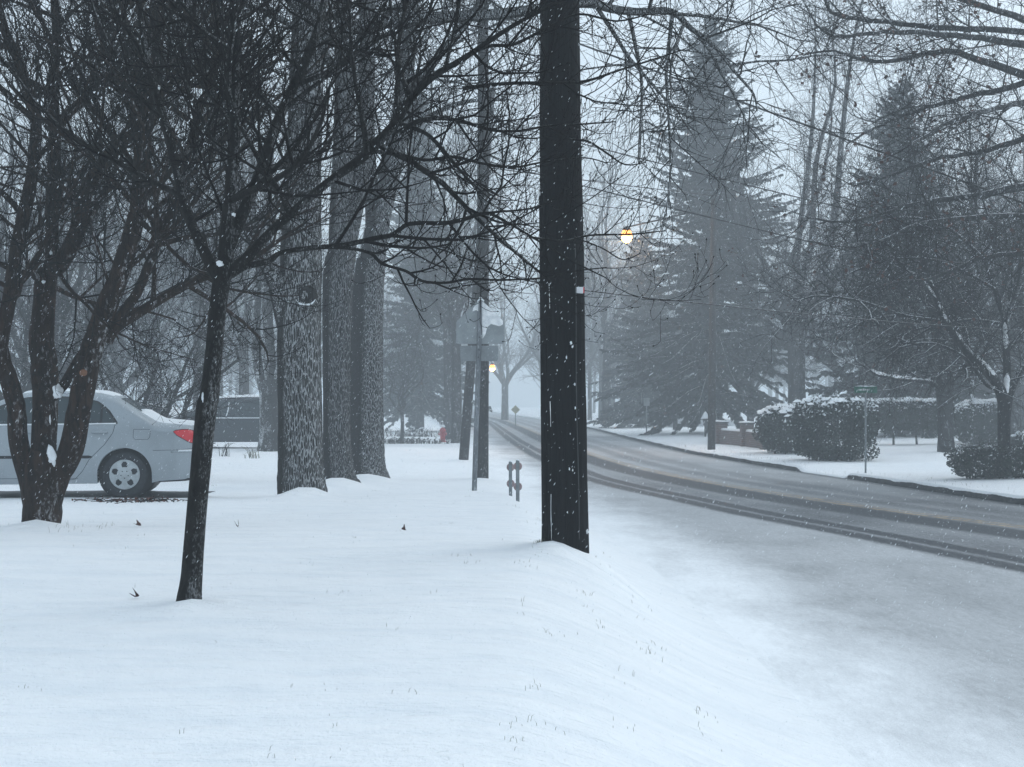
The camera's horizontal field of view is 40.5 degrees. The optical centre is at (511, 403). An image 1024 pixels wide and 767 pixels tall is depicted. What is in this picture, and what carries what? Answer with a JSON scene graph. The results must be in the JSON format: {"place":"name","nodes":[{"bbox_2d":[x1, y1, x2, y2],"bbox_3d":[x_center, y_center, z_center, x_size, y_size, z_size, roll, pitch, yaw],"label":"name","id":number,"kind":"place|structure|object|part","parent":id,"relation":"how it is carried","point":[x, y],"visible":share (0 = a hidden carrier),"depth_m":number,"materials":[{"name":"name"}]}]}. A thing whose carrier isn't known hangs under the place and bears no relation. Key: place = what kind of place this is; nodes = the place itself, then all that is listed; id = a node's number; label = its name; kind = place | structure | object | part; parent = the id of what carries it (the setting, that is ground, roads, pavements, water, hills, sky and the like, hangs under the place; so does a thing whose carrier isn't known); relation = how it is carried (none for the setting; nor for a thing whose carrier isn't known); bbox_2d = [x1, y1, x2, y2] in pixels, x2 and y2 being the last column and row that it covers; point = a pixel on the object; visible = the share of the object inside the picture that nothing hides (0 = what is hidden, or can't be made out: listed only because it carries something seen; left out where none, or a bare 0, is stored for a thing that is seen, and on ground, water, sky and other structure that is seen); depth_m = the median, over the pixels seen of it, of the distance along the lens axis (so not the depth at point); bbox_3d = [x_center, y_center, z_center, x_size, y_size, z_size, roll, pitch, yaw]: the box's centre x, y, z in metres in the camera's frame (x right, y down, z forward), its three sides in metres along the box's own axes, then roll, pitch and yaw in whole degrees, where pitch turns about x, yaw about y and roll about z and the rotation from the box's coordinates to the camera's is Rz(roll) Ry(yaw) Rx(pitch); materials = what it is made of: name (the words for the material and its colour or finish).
{"place":"outdoors","nodes":[
{"label":"outdoors","id":0,"kind":"place"},
{"bbox_2d":[0,490,214,497],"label":"driveway","id":1,"kind":"structure","parent":0,"point":[160,494],"depth_m":20.09,"materials":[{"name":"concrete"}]},
{"bbox_2d":[0,389,193,497],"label":"silver car","id":2,"kind":"object","parent":1,"relation":"on","point":[116,428],"visible":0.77,"depth_m":19.14,"materials":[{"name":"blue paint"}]},
{"bbox_3d":[-7.010,0.107,19.002,1.040,0.368,0.160,0,0,-7],"label":"side window","id":3,"kind":"part","parent":2,"relation":"part of","materials":[{"name":"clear glass"}]},
{"bbox_3d":[-6.037,0.099,19.134,0.725,0.355,0.155,0,0,-7],"label":"side window","id":4,"kind":"part","parent":2,"relation":"part of","materials":[{"name":"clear glass"}]},
{"bbox_3d":[-5.562,0.164,19.169,0.165,0.215,0.094,0,0,-8],"label":"side window","id":5,"kind":"part","parent":2,"relation":"part of","materials":[{"name":"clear glass"}]},
{"bbox_3d":[-5.310,0.072,19.957,0.460,0.302,1.078,0,0,-8],"label":"rear window","id":6,"kind":"part","parent":2,"relation":"part of","materials":[{"name":"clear glass"}]},
{"bbox_2d":[150,403,180,417],"bbox_3d":[-15.816,0.804,60.535,4.470,1.608,1.703,0,0,25],"label":"snowed car","id":7,"kind":"object","parent":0,"point":[179,410],"depth_m":59.67,"materials":[{"name":"paint"}]},
{"bbox_2d":[0,407,1023,766],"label":"ground","id":8,"kind":"structure","parent":0,"point":[336,653],"depth_m":7.54,"materials":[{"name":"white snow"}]},
{"bbox_2d":[0,4,130,322],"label":"bare tree","id":9,"kind":"object","parent":8,"relation":"on","point":[12,131],"visible":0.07,"depth_m":60.37,"materials":[{"name":"grey plant"}]},
{"bbox_2d":[0,113,153,400],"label":"bare tree","id":10,"kind":"object","parent":8,"relation":"on","point":[62,315],"visible":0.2,"depth_m":33.93,"materials":[{"name":"grey plant"}]},
{"bbox_2d":[0,50,177,379],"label":"bare tree","id":11,"kind":"object","parent":8,"relation":"on","point":[14,329],"visible":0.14,"depth_m":43.32,"materials":[{"name":"grey plant"}]},
{"bbox_2d":[10,136,220,393],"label":"bare tree","id":12,"kind":"object","parent":8,"relation":"on","point":[131,379],"visible":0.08,"depth_m":65.53,"materials":[{"name":"grey plant"}]},
{"bbox_2d":[72,496,186,503],"bbox_3d":[-4.949,1.279,18.183,1.584,0.115,1.184,0,0,0],"label":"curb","id":13,"kind":"object","parent":8,"relation":"on","point":[136,499],"visible":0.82,"depth_m":18.10,"materials":[{"name":"grey concrete"}]},
{"bbox_2d":[0,218,275,450],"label":"bare tree","id":14,"kind":"object","parent":8,"relation":"on","point":[168,406],"visible":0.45,"depth_m":29.72,"materials":[{"name":"brown plant"}]},
{"bbox_2d":[130,367,180,417],"bbox_3d":[-11.950,0.230,45.780,2.283,2.822,2.121,0,0,41],"label":"vase shrub","id":15,"kind":"object","parent":8,"relation":"on","point":[158,398],"visible":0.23,"depth_m":45.83,"materials":[{"name":"grey plant"}]},
{"bbox_2d":[94,117,218,402],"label":"bare tree","id":16,"kind":"object","parent":8,"relation":"on","point":[162,289],"visible":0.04,"depth_m":91.83,"materials":[{"name":"grey plant"}]},
{"bbox_2d":[61,9,287,407],"bbox_3d":[-15.002,-8.188,62.132,11.302,20.236,9.585,0,0,-27],"label":"bare tree","id":17,"kind":"object","parent":8,"relation":"on","point":[191,298],"visible":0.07,"depth_m":61.77,"materials":[{"name":"grey plant"}]},
{"bbox_2d":[142,145,279,395],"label":"bare tree","id":18,"kind":"object","parent":8,"relation":"on","point":[226,327],"visible":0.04,"depth_m":104.52,"materials":[{"name":"grey plant"}]},
{"bbox_2d":[171,394,259,441],"bbox_3d":[-9.637,0.666,48.054,5.200,1.937,1.939,0,0,2],"label":"dark minivan","id":19,"kind":"object","parent":8,"relation":"on","point":[245,427],"visible":0.1,"depth_m":47.10,"materials":[{"name":"black paint"}]},
{"bbox_3d":[-10.342,0.214,47.196,1.350,0.530,0.134,0,0,2],"label":"side window","id":20,"kind":"part","parent":19,"relation":"part of","materials":[{"name":"grey glass"}]},
{"bbox_3d":[-9.068,0.209,47.152,1.000,0.540,0.136,0,0,2],"label":"side window","id":21,"kind":"part","parent":19,"relation":"part of","materials":[{"name":"grey glass"}]},
{"bbox_2d":[0,0,445,523],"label":"multi stem tree","id":22,"kind":"object","parent":8,"relation":"on","point":[51,487],"visible":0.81,"depth_m":12.73,"materials":[{"name":"brown plant"}]},
{"bbox_2d":[219,442,232,455],"bbox_3d":[-8.884,1.417,42.940,0.559,0.528,0.782,0,0,0],"label":"dry plant","id":23,"kind":"object","parent":8,"relation":"on","point":[226,452],"visible":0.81,"depth_m":43.01,"materials":[{"name":"brown plant"}]},
{"bbox_2d":[156,69,333,394],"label":"bare tree","id":24,"kind":"object","parent":8,"relation":"on","point":[244,389],"visible":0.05,"depth_m":67.80,"materials":[{"name":"grey plant"}]},
{"bbox_2d":[242,446,260,457],"bbox_3d":[-7.645,1.456,40.997,0.657,0.414,0.500,0,0,17],"label":"dry tuft","id":25,"kind":"object","parent":8,"relation":"on","point":[250,454],"visible":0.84,"depth_m":40.97,"materials":[{"name":"brown plant"}]},
{"bbox_2d":[198,81,330,451],"bbox_3d":[-8.038,-4.882,46.338,5.792,13.296,5.416,0,0,22],"label":"snow lined tree","id":26,"kind":"object","parent":8,"relation":"on","point":[266,385],"visible":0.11,"depth_m":45.83,"materials":[{"name":"plant"}]},
{"bbox_2d":[205,197,386,377],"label":"bare tree","id":27,"kind":"object","parent":8,"relation":"on","point":[262,350],"visible":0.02,"depth_m":82.50,"materials":[{"name":"grey plant"}]},
{"bbox_2d":[90,0,588,482],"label":"second maple","id":28,"kind":"object","parent":8,"relation":"on","point":[336,432],"visible":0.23,"depth_m":24.79,"materials":[{"name":"brown plant"}]},
{"bbox_2d":[0,0,728,600],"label":"young tree","id":29,"kind":"object","parent":8,"relation":"on","point":[230,76],"visible":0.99,"depth_m":7.95,"materials":[{"name":"brown plant"}]},
{"bbox_2d":[384,425,438,436],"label":"snowy brush","id":30,"kind":"object","parent":8,"relation":"on","point":[415,433],"visible":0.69,"depth_m":79.77,"materials":[{"name":"white snow"}]},
{"bbox_2d":[383,283,451,442],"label":"street tree","id":31,"kind":"object","parent":8,"relation":"on","point":[401,406],"visible":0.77,"depth_m":65.69,"materials":[{"name":"grey plant"}]},
{"bbox_2d":[384,436,459,443],"bbox_3d":[-5.442,1.720,64.982,6.582,0.451,4.382,0,0,0],"label":"ground cover","id":32,"kind":"object","parent":8,"relation":"on","point":[399,441],"visible":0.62,"depth_m":64.66,"materials":[{"name":"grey plant"}]},
{"bbox_2d":[281,0,590,477],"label":"dark maple","id":33,"kind":"object","parent":8,"relation":"on","point":[368,335],"visible":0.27,"depth_m":29.74,"materials":[{"name":"brown plant"}]},
{"bbox_2d":[383,94,492,431],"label":"garden spruce","id":34,"kind":"object","parent":8,"relation":"on","point":[414,411],"visible":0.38,"depth_m":94.12,"materials":[{"name":"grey plant"}]},
{"bbox_2d":[438,425,446,441],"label":"fire hydrant","id":35,"kind":"object","parent":8,"relation":"on","point":[443,433],"visible":0.95,"depth_m":67.91,"materials":[{"name":"red metal"}]},
{"bbox_2d":[375,77,533,439],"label":"verge tree","id":36,"kind":"object","parent":8,"relation":"on","point":[447,353],"visible":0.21,"depth_m":73.77,"materials":[{"name":"grey plant"}]},
{"bbox_2d":[385,56,539,442],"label":"verge tree","id":37,"kind":"object","parent":8,"relation":"on","point":[456,420],"visible":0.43,"depth_m":65.78,"materials":[{"name":"grey plant"}]},
{"bbox_2d":[459,87,494,459],"bbox_3d":[-1.069,-3.728,42.000,1.140,11.599,0.303,0,0,0],"label":"leaning pole","id":38,"kind":"object","parent":8,"relation":"on","point":[467,413],"visible":0.38,"depth_m":41.88,"materials":[{"name":"brown wood"}]},
{"bbox_2d":[456,297,503,490],"bbox_3d":[-0.534,-0.040,23.288,0.804,3.513,0.085,0,0,0],"label":"road sign","id":39,"kind":"object","parent":8,"relation":"on","point":[478,353],"visible":0.91,"depth_m":23.30,"materials":[{"name":"metal"}]},
{"bbox_2d":[476,1,488,478],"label":"grey utility pole","id":40,"kind":"object","parent":8,"relation":"on","point":[483,458],"visible":0.41,"depth_m":30.88,"materials":[{"name":"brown wood"}]},
{"bbox_2d":[490,237,709,239],"bbox_3d":[3.660,-5.131,43.000,0.032,2.892,25.501,0,0,20],"label":"overhead wire","id":41,"kind":"object","parent":40,"relation":"attached to","point":[613,239],"visible":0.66,"depth_m":41.52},
{"bbox_2d":[491,167,868,210],"bbox_3d":[7.627,-6.785,45.500,0.028,3.054,33.380,0,0,30],"label":"overhead wire","id":42,"kind":"object","parent":40,"relation":"attached to","point":[680,191],"visible":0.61,"depth_m":41.27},
{"bbox_2d":[489,119,1005,246],"bbox_3d":[6.645,-4.986,33.000,15.125,2.762,0.028,0,0,-15],"label":"overhead wire","id":43,"kind":"object","parent":40,"relation":"attached to","point":[716,177],"visible":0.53,"depth_m":32.48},
{"bbox_2d":[489,161,1023,291],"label":"overhead wire","id":44,"kind":"object","parent":40,"relation":"attached to","point":[706,216],"visible":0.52,"depth_m":32.78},
{"bbox_2d":[511,19,1023,203],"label":"overhead wire","id":45,"kind":"object","parent":40,"relation":"attached to","point":[868,147],"visible":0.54,"depth_m":28.70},
{"bbox_2d":[489,361,494,370],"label":"distant lamp pole","id":46,"kind":"object","parent":8,"relation":"on","point":[492,366],"visible":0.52,"depth_m":98.86,"materials":[{"name":"yellow glass"}]},
{"bbox_2d":[3,0,984,493],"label":"maple","id":47,"kind":"object","parent":8,"relation":"on","point":[301,450],"visible":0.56,"depth_m":19.13,"materials":[{"name":"brown plant"}]},
{"bbox_2d":[450,235,539,419],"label":"bare tree","id":48,"kind":"object","parent":8,"relation":"on","point":[503,380],"visible":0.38,"depth_m":149.67,"materials":[{"name":"grey plant"}]},
{"bbox_2d":[507,461,514,495],"bbox_3d":[-0.021,1.211,20.592,0.120,0.723,0.051,0,0,0],"label":"reflector post","id":49,"kind":"object","parent":8,"relation":"on","point":[510,481],"visible":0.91,"depth_m":20.57,"materials":[{"name":"metal"}]},
{"bbox_2d":[10,230,1012,419],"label":"woods","id":50,"kind":"object","parent":8,"relation":"on","point":[590,411],"visible":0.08,"depth_m":163.85,"materials":[{"name":"plant"}]},
{"bbox_2d":[511,405,519,425],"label":"warning sign","id":51,"kind":"object","parent":8,"relation":"on","point":[515,409],"visible":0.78,"depth_m":111.95,"materials":[{"name":"metal"}]},
{"bbox_2d":[513,459,521,501],"bbox_3d":[0.080,1.163,19.192,0.120,0.783,0.051,0,0,0],"label":"reflector post","id":52,"kind":"object","parent":8,"relation":"on","point":[517,466],"visible":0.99,"depth_m":19.17,"materials":[{"name":"metal"}]},
{"bbox_2d":[539,0,588,552],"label":"black utility pole","id":53,"kind":"object","parent":8,"relation":"on","point":[562,450],"visible":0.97,"depth_m":10.36,"materials":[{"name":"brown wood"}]},
{"bbox_2d":[584,290,1012,329],"bbox_3d":[5.160,-1.041,17.225,0.008,0.389,16.419,0,0,34],"label":"overhead wire","id":54,"kind":"object","parent":53,"relation":"attached to","point":[786,312],"visible":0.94,"depth_m":13.48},
{"bbox_2d":[491,236,637,382],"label":"bare tree","id":55,"kind":"object","parent":8,"relation":"on","point":[594,352],"visible":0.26,"depth_m":127.93,"materials":[{"name":"grey plant"}]},
{"bbox_2d":[505,87,687,425],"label":"bare tree","id":56,"kind":"object","parent":8,"relation":"on","point":[606,403],"visible":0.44,"depth_m":103.50,"materials":[{"name":"grey plant"}]},
{"bbox_2d":[599,326,624,383],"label":"bare tree","id":57,"kind":"object","parent":8,"relation":"on","point":[612,357],"depth_m":117.75,"materials":[{"name":"grey plant"}]},
{"bbox_2d":[587,235,689,427],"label":"spruce","id":58,"kind":"object","parent":8,"relation":"on","point":[623,406],"visible":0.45,"depth_m":97.45,"materials":[{"name":"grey plant"}]},
{"bbox_2d":[644,398,649,431],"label":"roadside post","id":59,"kind":"object","parent":8,"relation":"on","point":[646,402],"visible":0.93,"depth_m":74.95,"materials":[{"name":"metal"}]},
{"bbox_2d":[596,256,700,429],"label":"bare tree","id":60,"kind":"object","parent":8,"relation":"on","point":[675,423],"visible":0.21,"depth_m":86.17,"materials":[{"name":"grey plant"}]},
{"bbox_2d":[621,199,716,449],"bbox_3d":[5.854,-2.771,51.723,3.649,9.715,0.407,0,0,-8],"label":"street lamp","id":61,"kind":"object","parent":8,"relation":"on","point":[712,379],"visible":0.85,"depth_m":51.89,"materials":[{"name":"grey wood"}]},
{"bbox_2d":[668,417,734,426],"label":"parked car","id":62,"kind":"object","parent":8,"relation":"on","point":[730,423],"visible":0.06,"depth_m":95.72,"materials":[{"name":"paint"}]},
{"bbox_2d":[701,411,707,436],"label":"garden lantern","id":63,"kind":"object","parent":8,"relation":"on","point":[704,417],"visible":0.84,"depth_m":69.92,"materials":[{"name":"metal"}]},
{"bbox_2d":[594,14,839,435],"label":"tall spruce","id":64,"kind":"object","parent":8,"relation":"on","point":[669,360],"visible":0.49,"depth_m":75.38,"materials":[{"name":"green plant"}]},
{"bbox_2d":[706,420,771,449],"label":"brick wall","id":65,"kind":"structure","parent":8,"relation":"on","point":[734,436],"depth_m":55.35,"materials":[{"name":"stone"}]},
{"bbox_2d":[680,259,805,428],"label":"bare tree","id":66,"kind":"object","parent":8,"relation":"on","point":[750,417],"visible":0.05,"depth_m":83.84,"materials":[{"name":"grey plant"}]},
{"bbox_2d":[611,0,956,433],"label":"vase tree","id":67,"kind":"object","parent":8,"relation":"on","point":[796,380],"visible":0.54,"depth_m":65.58,"materials":[{"name":"brown plant"}]},
{"bbox_2d":[750,403,822,453],"bbox_3d":[9.599,0.860,47.542,2.925,1.779,2.898,0,0,-17],"label":"rounded bush","id":68,"kind":"object","parent":8,"relation":"on","point":[769,414],"visible":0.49,"depth_m":47.03,"materials":[{"name":"green plant"}]},
{"bbox_2d":[786,394,880,460],"bbox_3d":[9.414,0.744,41.451,2.457,2.020,3.115,0,0,-17],"label":"clipped hedge","id":69,"kind":"object","parent":8,"relation":"on","point":[813,410],"visible":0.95,"depth_m":40.70,"materials":[{"name":"green plant"}]},
{"bbox_2d":[743,167,955,391],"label":"bare tree","id":70,"kind":"object","parent":8,"relation":"on","point":[825,349],"visible":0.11,"depth_m":73.10,"materials":[{"name":"grey plant"}]},
{"bbox_2d":[854,386,876,472],"bbox_3d":[9.305,0.786,36.558,0.484,2.503,0.384,0,0,-38],"label":"street name sign","id":71,"kind":"object","parent":8,"relation":"on","point":[874,390],"visible":0.7,"depth_m":36.58,"materials":[{"name":"metal"}]},
{"bbox_2d":[722,103,1023,472],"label":"forked verge tree","id":72,"kind":"object","parent":8,"relation":"on","point":[965,351],"visible":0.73,"depth_m":31.62,"materials":[{"name":"brown plant"}]},
{"bbox_2d":[736,0,1023,350],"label":"oak tree","id":73,"kind":"object","parent":8,"relation":"on","point":[996,64],"visible":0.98,"depth_m":25.29,"materials":[{"name":"brown plant"}]},
{"bbox_2d":[799,78,1002,438],"bbox_3d":[17.677,-6.239,64.048,10.029,17.476,8.912,0,0,-37],"label":"second spruce","id":74,"kind":"object","parent":8,"relation":"on","point":[880,394],"visible":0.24,"depth_m":63.45,"materials":[{"name":"green plant"}]},
{"bbox_2d":[790,142,1023,435],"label":"bare tree","id":75,"kind":"object","parent":8,"relation":"on","point":[931,395],"visible":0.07,"depth_m":61.79,"materials":[{"name":"grey plant"}]},
{"bbox_2d":[862,396,953,444],"bbox_3d":[15.018,0.683,53.005,3.867,1.906,1.274,0,0,0],"label":"stemmed hedge","id":76,"kind":"object","parent":8,"relation":"on","point":[918,426],"visible":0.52,"depth_m":52.64,"materials":[{"name":"green plant"}]},
{"bbox_2d":[795,53,1023,451],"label":"lawn tree","id":77,"kind":"object","parent":8,"relation":"on","point":[945,431],"visible":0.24,"depth_m":45.80,"materials":[{"name":"brown plant"}]},
{"bbox_2d":[881,97,1023,445],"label":"bare tree","id":78,"kind":"object","parent":8,"relation":"on","point":[1014,423],"visible":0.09,"depth_m":49.79,"materials":[{"name":"grey plant"}]},
{"bbox_2d":[883,351,1023,435],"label":"house","id":79,"kind":"structure","parent":8,"relation":"on","point":[983,387],"depth_m":66.00,"materials":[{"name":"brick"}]},
{"bbox_2d":[923,63,1023,352],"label":"bare tree","id":80,"kind":"object","parent":8,"relation":"on","point":[1002,173],"visible":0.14,"depth_m":68.70,"materials":[{"name":"grey plant"}]},
{"bbox_2d":[953,398,996,444],"bbox_3d":[17.231,0.677,50.917,2.582,1.809,1.524,0,0,0],"label":"garden bush","id":81,"kind":"object","parent":8,"relation":"on","point":[965,436],"visible":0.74,"depth_m":50.68,"materials":[{"name":"green plant"}]},
{"bbox_2d":[939,438,1023,478],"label":"boxy hedge","id":82,"kind":"object","parent":8,"relation":"on","point":[967,463],"visible":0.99,"depth_m":31.10,"materials":[{"name":"green plant"}]},
{"bbox_2d":[1011,426,1023,456],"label":"edge hedge","id":83,"kind":"object","parent":8,"relation":"on","point":[1018,433],"visible":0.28,"depth_m":34.36,"materials":[{"name":"green plant"}]},
{"bbox_2d":[0,0,1023,766],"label":"falling snow","id":84,"kind":"structure","parent":0,"point":[556,344],"depth_m":8.34,"materials":[{"name":"white snow"}]},
{"bbox_2d":[0,0,1023,408],"label":"sky","id":85,"kind":"structure","parent":0,"point":[527,391],"materials":[{"name":"grey"}]},
{"bbox_2d":[429,409,1023,766],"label":"road","id":86,"kind":"structure","parent":0,"point":[904,709],"depth_m":14.41,"materials":[{"name":"white snow"}]},
{"bbox_2d":[587,426,1023,504],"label":"kerb","id":87,"kind":"structure","parent":86,"relation":"on","point":[969,493],"depth_m":33.04,"materials":[{"name":"concrete"}]}
]}

